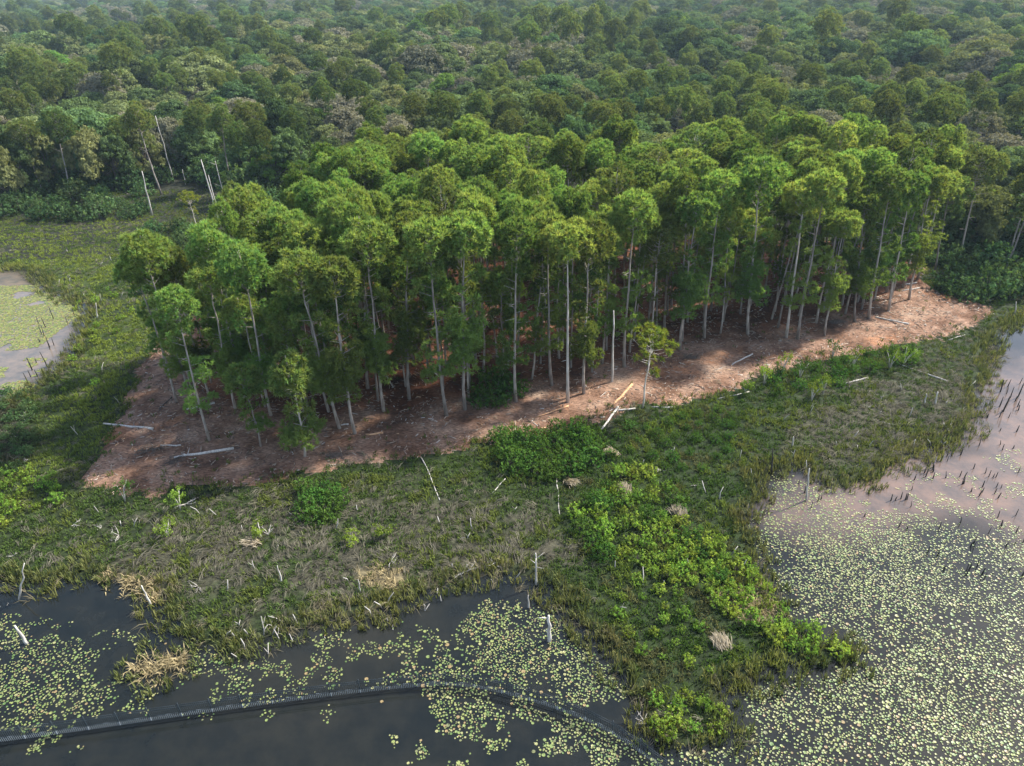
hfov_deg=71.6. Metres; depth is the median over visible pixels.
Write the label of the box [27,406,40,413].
dark bush
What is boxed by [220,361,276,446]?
pine tree
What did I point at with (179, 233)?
dark bush
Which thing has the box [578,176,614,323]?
pine tree
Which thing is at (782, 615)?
shrub
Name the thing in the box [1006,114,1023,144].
broadleaf tree
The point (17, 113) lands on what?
broadleaf tree
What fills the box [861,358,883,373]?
green bush
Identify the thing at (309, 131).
broadleaf tree
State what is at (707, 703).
shrub
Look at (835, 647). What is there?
shrub
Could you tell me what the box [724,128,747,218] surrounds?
pine tree
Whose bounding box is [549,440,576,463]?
green bush
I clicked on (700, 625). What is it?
shrub
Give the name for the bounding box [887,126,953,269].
pine tree
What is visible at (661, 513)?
shrub
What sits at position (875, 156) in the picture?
pine tree
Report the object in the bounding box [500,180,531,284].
pine tree
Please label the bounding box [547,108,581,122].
broadleaf tree
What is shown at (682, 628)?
shrub
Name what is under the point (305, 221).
pine tree
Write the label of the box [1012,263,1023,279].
dark bush
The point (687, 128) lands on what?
pine tree
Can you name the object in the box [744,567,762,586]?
shrub
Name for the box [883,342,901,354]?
green bush
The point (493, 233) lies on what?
pine tree
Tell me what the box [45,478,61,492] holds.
shrub
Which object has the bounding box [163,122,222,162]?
broadleaf tree
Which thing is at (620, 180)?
pine tree
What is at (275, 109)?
broadleaf tree
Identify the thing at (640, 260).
pine tree
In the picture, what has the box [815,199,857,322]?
pine tree
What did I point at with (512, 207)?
pine tree
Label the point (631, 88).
broadleaf tree
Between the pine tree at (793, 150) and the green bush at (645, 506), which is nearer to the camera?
the green bush at (645, 506)
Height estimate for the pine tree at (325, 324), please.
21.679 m
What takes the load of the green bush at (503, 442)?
on the ground at (212, 580)
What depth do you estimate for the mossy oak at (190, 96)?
309.35 m
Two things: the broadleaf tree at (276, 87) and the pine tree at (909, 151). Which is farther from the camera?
the broadleaf tree at (276, 87)
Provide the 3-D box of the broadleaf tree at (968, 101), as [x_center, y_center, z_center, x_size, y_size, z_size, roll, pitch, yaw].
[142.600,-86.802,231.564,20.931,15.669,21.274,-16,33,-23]
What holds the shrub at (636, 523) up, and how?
on the ground at (212, 580)
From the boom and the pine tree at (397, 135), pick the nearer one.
the boom
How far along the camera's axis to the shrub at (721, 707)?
56.76 m
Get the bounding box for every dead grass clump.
[238,535,261,550]
[563,477,580,487]
[603,446,621,456]
[617,482,631,494]
[667,502,688,517]
[709,628,732,651]
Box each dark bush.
[0,189,36,215]
[0,195,19,209]
[0,202,15,218]
[0,385,14,394]
[0,395,9,401]
[0,402,9,408]
[0,410,20,421]
[0,431,9,439]
[2,424,11,429]
[4,459,25,474]
[5,185,29,194]
[5,426,24,440]
[7,445,21,454]
[8,389,25,401]
[15,399,35,412]
[15,421,29,427]
[16,444,37,457]
[19,410,39,420]
[19,429,37,440]
[20,397,32,404]
[21,190,47,207]
[22,180,55,197]
[23,199,44,214]
[23,204,50,220]
[24,161,63,188]
[24,178,41,190]
[25,434,42,445]
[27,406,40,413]
[34,195,76,220]
[39,165,69,185]
[40,192,68,206]
[46,180,57,191]
[48,180,65,194]
[55,177,93,203]
[57,167,103,189]
[57,171,78,184]
[58,207,82,221]
[71,179,88,197]
[71,204,97,221]
[76,169,110,191]
[76,191,118,221]
[83,194,108,210]
[90,187,112,199]
[92,183,109,192]
[96,171,122,189]
[99,154,131,187]
[110,175,138,191]
[110,197,128,207]
[114,166,155,191]
[115,200,134,214]
[117,203,145,219]
[119,162,157,189]
[127,180,156,196]
[129,196,155,213]
[133,284,149,294]
[136,166,164,181]
[140,218,167,233]
[148,164,178,183]
[156,152,191,176]
[164,216,187,230]
[169,158,191,170]
[169,224,193,244]
[172,221,194,235]
[172,236,188,248]
[181,156,217,183]
[182,164,201,179]
[194,149,221,165]
[194,153,224,171]
[196,162,222,182]
[196,165,222,186]
[209,161,258,195]
[210,162,240,185]
[239,176,268,196]
[242,165,284,184]
[256,186,279,201]
[257,171,286,194]
[920,236,950,256]
[920,242,942,260]
[924,251,944,265]
[927,261,972,293]
[933,214,976,239]
[935,227,970,253]
[935,250,962,268]
[940,242,967,263]
[942,265,966,275]
[945,275,992,303]
[946,260,988,286]
[949,223,980,249]
[951,230,974,247]
[952,254,984,270]
[956,218,1012,238]
[956,248,978,262]
[959,233,990,252]
[960,260,1019,303]
[963,238,993,260]
[968,262,1005,286]
[971,256,1023,285]
[972,239,1018,267]
[981,230,1016,250]
[983,241,1018,260]
[987,277,1023,298]
[999,229,1023,252]
[1000,267,1023,294]
[1005,240,1023,258]
[1007,258,1023,271]
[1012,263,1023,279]
[1016,244,1023,259]
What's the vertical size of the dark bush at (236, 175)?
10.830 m
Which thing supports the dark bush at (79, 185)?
on the ground at (212, 580)
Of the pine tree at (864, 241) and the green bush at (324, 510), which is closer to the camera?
the green bush at (324, 510)
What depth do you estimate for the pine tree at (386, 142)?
134.12 m
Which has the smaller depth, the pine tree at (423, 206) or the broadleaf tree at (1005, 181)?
the pine tree at (423, 206)
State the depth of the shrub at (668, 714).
56.17 m
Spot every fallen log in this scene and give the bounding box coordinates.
[103,423,153,429]
[174,447,233,457]
[366,431,382,434]
[421,458,439,499]
[536,405,568,416]
[601,406,618,428]
[612,383,632,405]
[731,353,752,364]
[875,317,908,323]
[899,363,947,381]
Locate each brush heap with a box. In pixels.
[119,441,167,456]
[152,454,185,468]
[321,449,351,458]
[673,352,706,360]
[829,317,845,324]
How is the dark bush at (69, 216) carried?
on the ground at (212, 580)
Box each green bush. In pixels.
[287,498,320,524]
[292,476,319,499]
[293,484,327,514]
[308,496,342,526]
[313,478,335,494]
[315,482,348,502]
[319,486,352,512]
[466,382,502,408]
[467,385,487,402]
[470,366,506,387]
[478,364,516,397]
[484,388,512,408]
[486,423,510,441]
[490,435,517,462]
[494,372,531,400]
[494,430,517,452]
[497,445,528,474]
[506,424,525,443]
[506,461,529,480]
[512,422,542,447]
[513,441,534,455]
[514,448,545,473]
[523,458,554,482]
[527,437,558,459]
[529,426,553,445]
[538,450,566,473]
[542,464,566,482]
[543,428,573,451]
[547,417,569,438]
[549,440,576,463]
[556,417,588,446]
[556,451,587,477]
[561,440,584,456]
[567,425,597,451]
[567,513,595,537]
[570,415,592,431]
[570,445,604,468]
[572,492,595,513]
[579,435,610,460]
[582,488,595,499]
[582,529,605,551]
[583,423,605,442]
[584,488,613,514]
[591,538,618,563]
[600,479,613,488]
[604,440,617,448]
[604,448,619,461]
[611,428,623,439]
[621,419,638,430]
[624,456,635,463]
[628,480,639,489]
[631,433,641,442]
[633,501,664,526]
[640,502,651,513]
[646,449,658,460]
[647,426,664,437]
[658,435,671,446]
[659,460,669,470]
[659,485,689,507]
[662,416,678,427]
[665,450,680,462]
[669,429,680,438]
[673,520,710,546]
[674,462,687,470]
[675,411,690,420]
[681,423,691,430]
[684,448,694,455]
[690,430,702,442]
[691,408,703,416]
[691,544,714,559]
[694,419,703,425]
[696,462,708,471]
[706,412,720,421]
[709,404,725,413]
[709,433,721,443]
[709,561,733,583]
[710,451,722,460]
[719,418,734,427]
[721,442,733,452]
[723,429,735,438]
[724,410,736,419]
[765,373,785,386]
[767,362,787,378]
[768,381,785,396]
[790,368,802,376]
[791,377,808,390]
[807,359,825,371]
[809,374,825,386]
[824,363,848,380]
[826,357,841,365]
[830,376,846,386]
[838,351,852,364]
[844,363,861,374]
[859,346,879,358]
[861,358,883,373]
[878,360,887,368]
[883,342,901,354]
[887,352,906,365]
[901,341,921,354]
[901,352,923,364]
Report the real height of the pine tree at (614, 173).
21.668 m
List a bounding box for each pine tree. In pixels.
[4,116,41,187]
[35,108,76,178]
[112,257,177,401]
[117,100,161,194]
[117,227,204,403]
[144,276,171,376]
[149,235,184,339]
[150,279,198,388]
[151,245,212,392]
[151,283,219,440]
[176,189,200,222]
[181,252,220,350]
[183,218,249,396]
[183,257,238,408]
[186,285,216,382]
[195,258,233,363]
[196,217,244,335]
[204,248,256,358]
[205,102,236,169]
[207,195,250,345]
[211,238,275,415]
[218,180,259,300]
[220,292,269,406]
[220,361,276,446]
[223,185,266,296]
[231,212,274,352]
[234,237,279,358]
[235,208,286,329]
[239,233,282,350]
[242,181,272,297]
[244,270,280,361]
[257,199,278,216]
[258,272,308,362]
[260,200,307,360]
[260,236,303,354]
[261,289,313,406]
[263,308,309,418]
[264,347,327,456]
[268,246,342,428]
[278,186,312,305]
[280,159,320,190]
[281,220,336,347]
[283,181,299,208]
[283,262,333,412]
[287,191,326,311]
[288,217,333,350]
[292,175,329,315]
[294,179,338,340]
[298,211,314,328]
[303,261,340,385]
[306,253,365,434]
[307,141,340,243]
[310,150,339,184]
[311,195,357,349]
[311,276,360,404]
[319,179,348,332]
[323,236,361,342]
[328,150,365,288]
[328,204,387,388]
[330,166,368,309]
[335,216,399,411]
[336,141,354,149]
[341,184,376,322]
[343,247,383,400]
[347,139,390,191]
[347,150,385,265]
[349,136,381,187]
[354,120,384,184]
[356,249,384,365]
[361,153,389,254]
[363,189,392,349]
[374,193,392,329]
[374,246,413,376]
[379,143,408,182]
[379,172,408,294]
[380,137,406,171]
[380,181,401,297]
[382,134,405,165]
[382,209,432,399]
[382,255,412,386]
[384,132,402,138]
[384,254,415,365]
[388,194,439,361]
[388,219,427,349]
[397,193,420,299]
[399,176,436,292]
[399,214,463,416]
[401,137,422,170]
[403,168,420,183]
[404,151,439,175]
[405,128,429,168]
[405,251,435,367]
[407,131,446,171]
[415,273,453,388]
[416,163,456,312]
[420,178,459,348]
[424,148,450,214]
[424,263,444,310]
[425,129,441,166]
[426,251,456,374]
[435,228,459,365]
[437,138,467,263]
[437,209,484,387]
[437,209,494,409]
[438,127,460,166]
[443,162,453,172]
[444,173,463,303]
[445,224,478,397]
[448,113,488,145]
[448,142,496,281]
[448,165,471,183]
[450,185,496,363]
[453,262,486,317]
[454,174,500,325]
[460,251,483,316]
[461,267,504,372]
[462,176,497,310]
[468,128,504,145]
[473,205,499,356]
[476,144,498,268]
[478,163,511,267]
[479,134,503,191]
[479,265,521,375]
[485,132,520,258]
[486,136,527,260]
[487,180,499,295]
[489,214,541,401]
[493,189,514,326]
[494,195,527,367]
[496,157,524,258]
[498,193,538,351]
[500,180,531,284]
[505,197,529,316]
[514,132,531,164]
[516,133,545,254]
[517,164,551,324]
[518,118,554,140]
[522,174,553,339]
[524,200,563,379]
[524,208,572,385]
[524,251,561,375]
[529,193,550,363]
[530,135,555,162]
[532,158,563,177]
[537,245,573,358]
[538,216,596,402]
[540,165,566,288]
[546,132,585,282]
[547,184,566,304]
[550,249,575,348]
[552,128,579,182]
[553,204,580,340]
[555,186,592,367]
[557,184,580,305]
[558,140,592,264]
[565,216,621,393]
[569,209,595,335]
[573,215,606,309]
[575,167,594,185]
[575,266,605,341]
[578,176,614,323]
[580,137,615,261]
[583,129,612,181]
[583,176,600,298]
[587,221,619,372]
[589,202,605,304]
[591,203,630,363]
[592,168,619,266]
[593,233,630,350]
[596,160,636,317]
[597,208,622,334]
[599,113,639,152]
[603,153,633,268]
[604,186,657,367]
[613,120,639,166]
[613,173,635,298]
[619,142,653,259]
[621,222,645,330]
[622,197,661,352]
[626,171,655,297]
[626,321,680,407]
[627,158,662,285]
[627,228,663,340]
[633,256,649,291]
[637,147,676,273]
[638,227,680,352]
[640,191,660,313]
[640,208,681,334]
[642,143,667,172]
[643,180,676,322]
[650,184,682,327]
[655,160,682,286]
[657,164,689,314]
[659,133,692,158]
[660,158,693,279]
[664,156,692,307]
[665,147,704,251]
[665,167,705,340]
[669,190,720,349]
[671,125,690,164]
[675,188,705,299]
[676,124,716,262]
[679,215,719,321]
[682,155,718,279]
[686,122,711,239]
[693,168,741,337]
[697,127,731,252]
[697,223,730,317]
[699,225,733,329]
[705,141,735,260]
[708,115,747,167]
[709,168,745,310]
[713,207,762,321]
[714,199,745,333]
[720,196,746,298]
[721,133,762,242]
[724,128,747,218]
[724,161,746,307]
[727,147,762,258]
[730,153,791,334]
[734,190,772,313]
[735,185,778,298]
[743,130,763,147]
[744,147,784,254]
[744,228,783,312]
[751,166,778,304]
[761,133,791,215]
[762,161,796,297]
[764,111,792,152]
[764,161,793,277]
[769,137,803,261]
[770,198,803,311]
[771,171,812,319]
[776,140,819,269]
[777,200,818,327]
[778,157,821,303]
[779,175,829,337]
[780,147,835,291]
[783,133,821,246]
[784,110,828,235]
[784,167,847,339]
[786,223,823,272]
[788,144,826,228]
[793,214,823,292]
[797,198,832,315]
[799,157,839,278]
[803,148,846,287]
[804,221,824,262]
[808,155,846,295]
[813,129,837,224]
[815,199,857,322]
[817,209,864,335]
[818,181,865,300]
[819,119,859,262]
[819,124,858,152]
[821,148,870,264]
[821,152,865,311]
[823,171,867,287]
[831,186,868,287]
[840,146,897,305]
[841,111,872,149]
[841,144,879,272]
[842,161,880,279]
[842,184,889,321]
[844,187,883,289]
[844,200,887,313]
[856,212,892,301]
[858,120,891,149]
[860,163,912,318]
[860,187,913,309]
[861,133,910,271]
[864,179,912,258]
[873,142,926,299]
[877,169,931,310]
[880,178,927,285]
[884,132,924,242]
[885,146,936,291]
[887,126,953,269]
[888,164,943,298]
[891,156,933,279]
[901,165,961,287]
[904,166,953,299]
[910,139,958,263]
[914,123,967,247]
[916,169,964,280]
[918,146,967,268]
[930,169,975,270]
[948,141,1010,254]
[956,143,976,168]
[1006,173,1023,267]
[1007,161,1023,255]
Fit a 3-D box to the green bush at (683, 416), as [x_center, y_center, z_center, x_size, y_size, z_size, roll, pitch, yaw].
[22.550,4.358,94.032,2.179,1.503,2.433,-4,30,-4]
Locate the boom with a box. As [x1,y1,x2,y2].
[0,672,666,765]
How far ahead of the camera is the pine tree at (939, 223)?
126.43 m
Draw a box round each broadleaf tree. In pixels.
[0,104,40,119]
[0,124,19,164]
[0,124,30,168]
[0,134,43,191]
[0,146,26,199]
[6,114,40,128]
[23,133,70,181]
[33,101,57,115]
[35,105,78,174]
[51,97,106,113]
[56,125,119,186]
[59,110,140,171]
[63,107,122,125]
[79,91,104,103]
[90,129,136,187]
[98,107,120,114]
[101,99,132,111]
[102,91,127,103]
[123,127,166,171]
[126,86,160,102]
[135,139,167,169]
[139,99,155,108]
[139,99,186,128]
[156,91,186,102]
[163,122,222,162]
[165,118,225,145]
[194,89,212,102]
[205,79,268,104]
[208,103,220,119]
[219,135,262,174]
[248,143,293,183]
[250,80,274,99]
[254,97,311,146]
[256,126,310,174]
[266,94,296,106]
[271,85,282,94]
[274,74,305,85]
[286,90,313,103]
[288,102,323,134]
[296,70,343,92]
[297,82,312,92]
[298,136,344,167]
[303,124,312,140]
[308,123,338,148]
[344,65,384,88]
[360,89,389,101]
[373,80,389,87]
[380,84,406,101]
[381,104,402,118]
[382,98,401,107]
[388,124,411,138]
[396,79,419,91]
[396,102,424,111]
[398,71,438,83]
[399,88,430,103]
[401,108,442,130]
[409,67,432,79]
[411,115,440,131]
[413,125,443,136]
[426,94,468,122]
[433,119,456,138]
[443,72,466,88]
[452,80,474,94]
[461,64,488,76]
[464,77,499,90]
[464,89,485,99]
[480,92,542,138]
[488,79,544,127]
[491,116,534,160]
[499,71,516,78]
[516,68,534,76]
[523,73,585,99]
[542,114,596,141]
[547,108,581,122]
[560,73,582,82]
[563,83,598,103]
[564,76,584,85]
[565,172,589,184]
[573,100,590,119]
[578,51,632,77]
[580,62,604,81]
[583,73,609,97]
[584,79,606,97]
[594,112,650,131]
[598,91,618,101]
[620,67,637,85]
[622,85,634,96]
[625,86,660,112]
[625,90,657,114]
[632,69,656,85]
[632,130,654,157]
[636,75,669,94]
[636,110,672,133]
[638,128,658,139]
[649,85,665,96]
[651,132,676,145]
[658,94,695,131]
[666,81,676,86]
[668,73,713,90]
[675,65,713,78]
[677,109,705,129]
[684,86,718,103]
[705,105,724,120]
[708,76,734,94]
[713,57,781,82]
[721,76,758,102]
[721,93,752,116]
[726,110,765,139]
[771,101,798,132]
[776,76,793,84]
[781,88,817,104]
[785,80,811,92]
[790,87,867,133]
[792,63,846,84]
[800,76,826,87]
[815,78,863,99]
[841,75,880,99]
[857,106,891,130]
[867,78,888,85]
[876,120,958,145]
[886,107,910,125]
[891,74,907,86]
[895,196,971,233]
[900,91,929,115]
[902,101,921,120]
[907,70,937,82]
[911,76,950,104]
[912,92,979,132]
[917,116,943,127]
[937,72,957,78]
[941,184,1019,244]
[942,80,989,98]
[958,129,979,143]
[963,142,986,185]
[963,169,1015,192]
[967,186,985,197]
[976,105,1020,132]
[980,81,995,89]
[986,83,1020,106]
[988,145,1023,186]
[992,72,1023,105]
[998,193,1023,249]
[1004,161,1022,176]
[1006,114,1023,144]
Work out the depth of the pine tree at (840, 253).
123.74 m
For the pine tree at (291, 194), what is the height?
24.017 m
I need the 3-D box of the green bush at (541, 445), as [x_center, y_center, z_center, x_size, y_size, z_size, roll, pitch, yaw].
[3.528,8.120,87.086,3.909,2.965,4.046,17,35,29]
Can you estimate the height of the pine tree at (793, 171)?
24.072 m
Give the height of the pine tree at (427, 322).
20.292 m
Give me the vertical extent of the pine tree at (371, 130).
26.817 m
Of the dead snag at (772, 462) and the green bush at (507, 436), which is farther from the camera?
the green bush at (507, 436)
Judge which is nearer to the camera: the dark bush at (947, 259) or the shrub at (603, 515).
the shrub at (603, 515)
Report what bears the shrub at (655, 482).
on the ground at (212, 580)
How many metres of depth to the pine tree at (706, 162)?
110.97 m
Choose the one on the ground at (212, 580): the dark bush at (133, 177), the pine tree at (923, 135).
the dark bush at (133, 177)
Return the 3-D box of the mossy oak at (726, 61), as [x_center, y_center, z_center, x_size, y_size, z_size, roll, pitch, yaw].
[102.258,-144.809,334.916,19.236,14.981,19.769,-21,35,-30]
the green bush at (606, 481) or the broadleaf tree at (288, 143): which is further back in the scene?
the broadleaf tree at (288, 143)
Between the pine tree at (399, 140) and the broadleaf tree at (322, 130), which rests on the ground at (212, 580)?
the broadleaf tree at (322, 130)
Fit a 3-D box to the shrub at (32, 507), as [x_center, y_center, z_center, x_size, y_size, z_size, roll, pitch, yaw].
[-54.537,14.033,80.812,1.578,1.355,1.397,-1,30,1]
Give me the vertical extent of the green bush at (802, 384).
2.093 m
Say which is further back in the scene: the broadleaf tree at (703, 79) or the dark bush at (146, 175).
the broadleaf tree at (703, 79)
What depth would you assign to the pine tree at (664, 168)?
121.20 m
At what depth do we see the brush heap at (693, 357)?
108.04 m
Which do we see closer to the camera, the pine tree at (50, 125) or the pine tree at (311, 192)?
the pine tree at (311, 192)
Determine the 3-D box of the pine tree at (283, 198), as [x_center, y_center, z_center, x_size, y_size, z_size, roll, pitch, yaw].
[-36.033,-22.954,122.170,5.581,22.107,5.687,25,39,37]
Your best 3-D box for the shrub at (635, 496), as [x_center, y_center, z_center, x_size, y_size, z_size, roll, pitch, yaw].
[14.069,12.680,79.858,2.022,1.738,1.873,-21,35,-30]
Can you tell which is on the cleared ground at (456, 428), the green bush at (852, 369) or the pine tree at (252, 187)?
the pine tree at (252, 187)
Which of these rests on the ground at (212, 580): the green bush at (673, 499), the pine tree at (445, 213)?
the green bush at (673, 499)
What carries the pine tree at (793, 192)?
on the cleared ground at (456, 428)
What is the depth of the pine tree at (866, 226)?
112.49 m
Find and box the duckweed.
[0,285,79,393]
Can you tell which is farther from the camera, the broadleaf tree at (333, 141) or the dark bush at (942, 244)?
the broadleaf tree at (333, 141)
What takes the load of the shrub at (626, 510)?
on the ground at (212, 580)
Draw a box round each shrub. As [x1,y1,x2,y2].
[0,464,15,474]
[0,472,16,490]
[0,492,9,506]
[0,497,23,515]
[0,514,11,526]
[14,485,26,498]
[18,462,34,477]
[21,475,35,485]
[27,500,40,511]
[33,475,50,488]
[44,491,66,504]
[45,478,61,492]
[46,469,57,477]
[66,354,76,360]
[72,343,83,351]
[87,327,96,334]
[87,335,100,342]
[89,378,99,385]
[90,295,99,302]
[108,291,117,297]
[115,313,126,320]
[566,501,587,519]
[587,502,607,520]
[591,517,617,539]
[598,490,609,498]
[599,535,613,548]
[608,515,627,530]
[609,605,626,620]
[610,461,629,478]
[610,481,626,495]
[614,488,633,506]
[614,544,631,559]
[618,591,627,602]
[619,505,628,514]
[621,532,636,548]
[621,624,634,638]
[623,548,650,566]
[624,510,646,531]
[625,461,643,479]
[631,487,645,504]
[631,572,644,584]
[633,641,652,655]
[635,531,657,548]
[638,592,646,599]
[641,463,661,478]
[643,518,661,536]
[643,560,660,576]
[644,492,662,503]
[646,712,660,729]
[648,625,658,636]
[648,688,664,710]
[649,477,658,484]
[649,550,667,564]
[650,486,660,493]
[650,581,666,597]
[655,716,677,742]
[656,611,669,624]
[657,514,673,531]
[658,509,667,518]
[658,525,679,542]
[661,479,676,490]
[662,705,688,728]
[663,560,679,583]
[664,546,688,565]
[668,692,687,714]
[670,583,683,598]
[671,513,690,528]
[671,561,687,575]
[671,638,679,645]
[672,542,680,550]
[676,605,691,620]
[676,624,685,633]
[678,687,696,704]
[680,572,698,587]
[681,535,700,551]
[682,718,702,737]
[683,546,698,561]
[683,559,699,573]
[683,651,695,667]
[684,545,699,561]
[690,575,698,585]
[692,619,708,632]
[695,690,712,712]
[698,558,711,568]
[699,530,713,541]
[699,559,716,576]
[700,577,720,597]
[701,567,712,580]
[702,534,718,556]
[705,665,714,673]
[705,716,726,735]
[707,590,726,611]
[708,532,728,553]
[711,701,732,722]
[713,558,725,570]
[717,548,731,563]
[720,582,744,604]
[720,597,741,621]
[725,576,741,592]
[726,559,749,575]
[728,550,751,567]
[734,584,758,607]
[735,606,763,626]
[742,583,757,595]
[744,562,759,576]
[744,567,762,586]
[749,604,760,614]
[756,594,777,610]
[757,613,778,630]
[758,578,775,594]
[759,623,788,649]
[775,612,788,622]
[776,601,791,613]
[778,616,796,635]
[781,635,803,654]
[791,617,804,631]
[798,633,818,658]
[799,618,829,644]
[824,634,852,661]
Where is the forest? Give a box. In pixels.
[0,0,1023,163]
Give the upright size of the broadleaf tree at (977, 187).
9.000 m
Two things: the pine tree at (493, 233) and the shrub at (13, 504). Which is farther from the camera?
the pine tree at (493, 233)
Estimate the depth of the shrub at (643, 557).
71.19 m
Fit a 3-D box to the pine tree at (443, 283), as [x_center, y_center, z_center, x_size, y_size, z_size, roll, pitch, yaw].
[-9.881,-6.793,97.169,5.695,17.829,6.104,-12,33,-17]
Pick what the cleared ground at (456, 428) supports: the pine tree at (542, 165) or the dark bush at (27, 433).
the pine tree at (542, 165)
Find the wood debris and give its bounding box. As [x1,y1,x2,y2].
[84,255,993,498]
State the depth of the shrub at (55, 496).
81.71 m
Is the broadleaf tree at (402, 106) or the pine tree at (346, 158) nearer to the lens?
the pine tree at (346, 158)
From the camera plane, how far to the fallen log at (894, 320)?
117.14 m
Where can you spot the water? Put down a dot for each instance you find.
(364, 726)
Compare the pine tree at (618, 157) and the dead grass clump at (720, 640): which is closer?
the dead grass clump at (720, 640)
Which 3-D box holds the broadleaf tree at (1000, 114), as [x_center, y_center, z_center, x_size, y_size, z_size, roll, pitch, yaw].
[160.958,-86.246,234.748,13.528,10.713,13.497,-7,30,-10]
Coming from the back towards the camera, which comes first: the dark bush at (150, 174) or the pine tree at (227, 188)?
the dark bush at (150, 174)
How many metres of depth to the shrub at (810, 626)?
63.15 m
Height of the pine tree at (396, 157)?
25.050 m
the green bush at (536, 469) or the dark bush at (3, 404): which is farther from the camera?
the dark bush at (3, 404)
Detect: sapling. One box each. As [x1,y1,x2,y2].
[113,475,134,501]
[152,513,175,536]
[163,485,185,509]
[250,516,264,538]
[343,527,359,547]
[372,523,398,535]
[740,379,754,391]
[759,364,772,384]
[776,350,793,375]
[792,359,814,377]
[807,379,823,400]
[816,373,836,393]
[827,339,842,356]
[849,345,865,366]
[882,345,904,367]
[901,344,923,363]
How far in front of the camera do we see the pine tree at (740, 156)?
120.29 m
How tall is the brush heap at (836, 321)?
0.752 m
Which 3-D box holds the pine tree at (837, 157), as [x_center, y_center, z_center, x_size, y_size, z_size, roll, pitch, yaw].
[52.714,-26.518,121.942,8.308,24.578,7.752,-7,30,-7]
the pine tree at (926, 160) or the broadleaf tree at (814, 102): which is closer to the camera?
the pine tree at (926, 160)
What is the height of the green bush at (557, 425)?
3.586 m
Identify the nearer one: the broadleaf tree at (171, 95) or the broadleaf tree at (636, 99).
the broadleaf tree at (636, 99)
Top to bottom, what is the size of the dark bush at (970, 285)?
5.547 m
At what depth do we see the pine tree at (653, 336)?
91.55 m
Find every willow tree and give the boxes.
[204,120,233,155]
[206,96,225,117]
[309,107,325,127]
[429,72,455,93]
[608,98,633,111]
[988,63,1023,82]
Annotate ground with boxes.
[0,90,1023,746]
[82,239,993,500]
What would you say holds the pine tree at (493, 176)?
on the cleared ground at (456, 428)
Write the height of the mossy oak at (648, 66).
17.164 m
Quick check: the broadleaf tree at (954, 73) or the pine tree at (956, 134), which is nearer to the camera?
the pine tree at (956, 134)
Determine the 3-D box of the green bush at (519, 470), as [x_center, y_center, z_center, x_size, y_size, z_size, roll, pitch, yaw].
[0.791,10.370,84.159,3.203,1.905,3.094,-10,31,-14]
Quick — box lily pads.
[0,448,1023,765]
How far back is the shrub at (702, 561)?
70.65 m
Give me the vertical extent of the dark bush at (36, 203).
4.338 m
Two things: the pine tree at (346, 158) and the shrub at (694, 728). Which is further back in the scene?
the pine tree at (346, 158)
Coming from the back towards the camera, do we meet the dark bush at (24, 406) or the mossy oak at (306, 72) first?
the mossy oak at (306, 72)
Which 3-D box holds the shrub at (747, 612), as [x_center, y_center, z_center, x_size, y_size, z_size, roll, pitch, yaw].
[21.508,21.327,64.135,2.695,2.306,1.895,-9,31,-12]
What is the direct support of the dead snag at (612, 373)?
on the cleared ground at (456, 428)
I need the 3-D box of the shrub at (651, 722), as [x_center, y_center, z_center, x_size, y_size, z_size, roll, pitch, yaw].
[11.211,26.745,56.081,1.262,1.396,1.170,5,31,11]
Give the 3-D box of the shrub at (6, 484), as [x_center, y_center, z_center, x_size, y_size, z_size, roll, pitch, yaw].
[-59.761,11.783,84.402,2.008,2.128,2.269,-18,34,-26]
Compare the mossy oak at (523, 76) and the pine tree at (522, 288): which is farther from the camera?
the mossy oak at (523, 76)
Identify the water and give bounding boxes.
[0,268,1023,765]
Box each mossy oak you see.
[0,115,10,123]
[24,92,46,109]
[143,116,187,160]
[176,82,207,99]
[182,99,195,105]
[213,97,263,111]
[218,108,258,144]
[294,70,317,76]
[303,92,361,125]
[322,95,384,124]
[323,106,362,134]
[326,130,354,144]
[340,115,388,139]
[366,64,387,79]
[382,112,414,138]
[415,78,444,91]
[445,76,474,93]
[517,75,536,86]
[643,57,678,73]
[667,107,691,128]
[712,59,738,72]
[769,62,796,83]
[799,108,843,131]
[847,71,880,80]
[879,67,912,80]
[887,64,900,71]
[939,72,982,85]
[954,107,1008,137]
[973,131,1023,151]
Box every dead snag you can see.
[14,625,28,644]
[18,563,24,599]
[141,585,151,604]
[142,172,152,214]
[155,116,173,178]
[201,160,217,217]
[530,553,542,584]
[539,615,551,642]
[611,310,614,381]
[771,448,772,473]
[805,468,809,500]
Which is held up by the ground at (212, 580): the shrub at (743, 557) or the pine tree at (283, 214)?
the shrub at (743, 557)
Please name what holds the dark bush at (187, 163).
on the ground at (212, 580)
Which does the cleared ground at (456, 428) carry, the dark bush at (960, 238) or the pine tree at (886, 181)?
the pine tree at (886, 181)
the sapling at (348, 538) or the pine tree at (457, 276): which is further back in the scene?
the pine tree at (457, 276)
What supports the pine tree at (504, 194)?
on the cleared ground at (456, 428)
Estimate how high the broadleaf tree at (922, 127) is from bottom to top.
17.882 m
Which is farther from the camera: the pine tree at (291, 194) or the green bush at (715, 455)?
the pine tree at (291, 194)
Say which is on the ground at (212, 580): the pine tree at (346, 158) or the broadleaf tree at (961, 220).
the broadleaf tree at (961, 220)
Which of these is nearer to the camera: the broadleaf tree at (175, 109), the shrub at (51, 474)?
the shrub at (51, 474)
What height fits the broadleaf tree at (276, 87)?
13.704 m
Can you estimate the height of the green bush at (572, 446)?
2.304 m
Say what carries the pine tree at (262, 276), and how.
on the cleared ground at (456, 428)

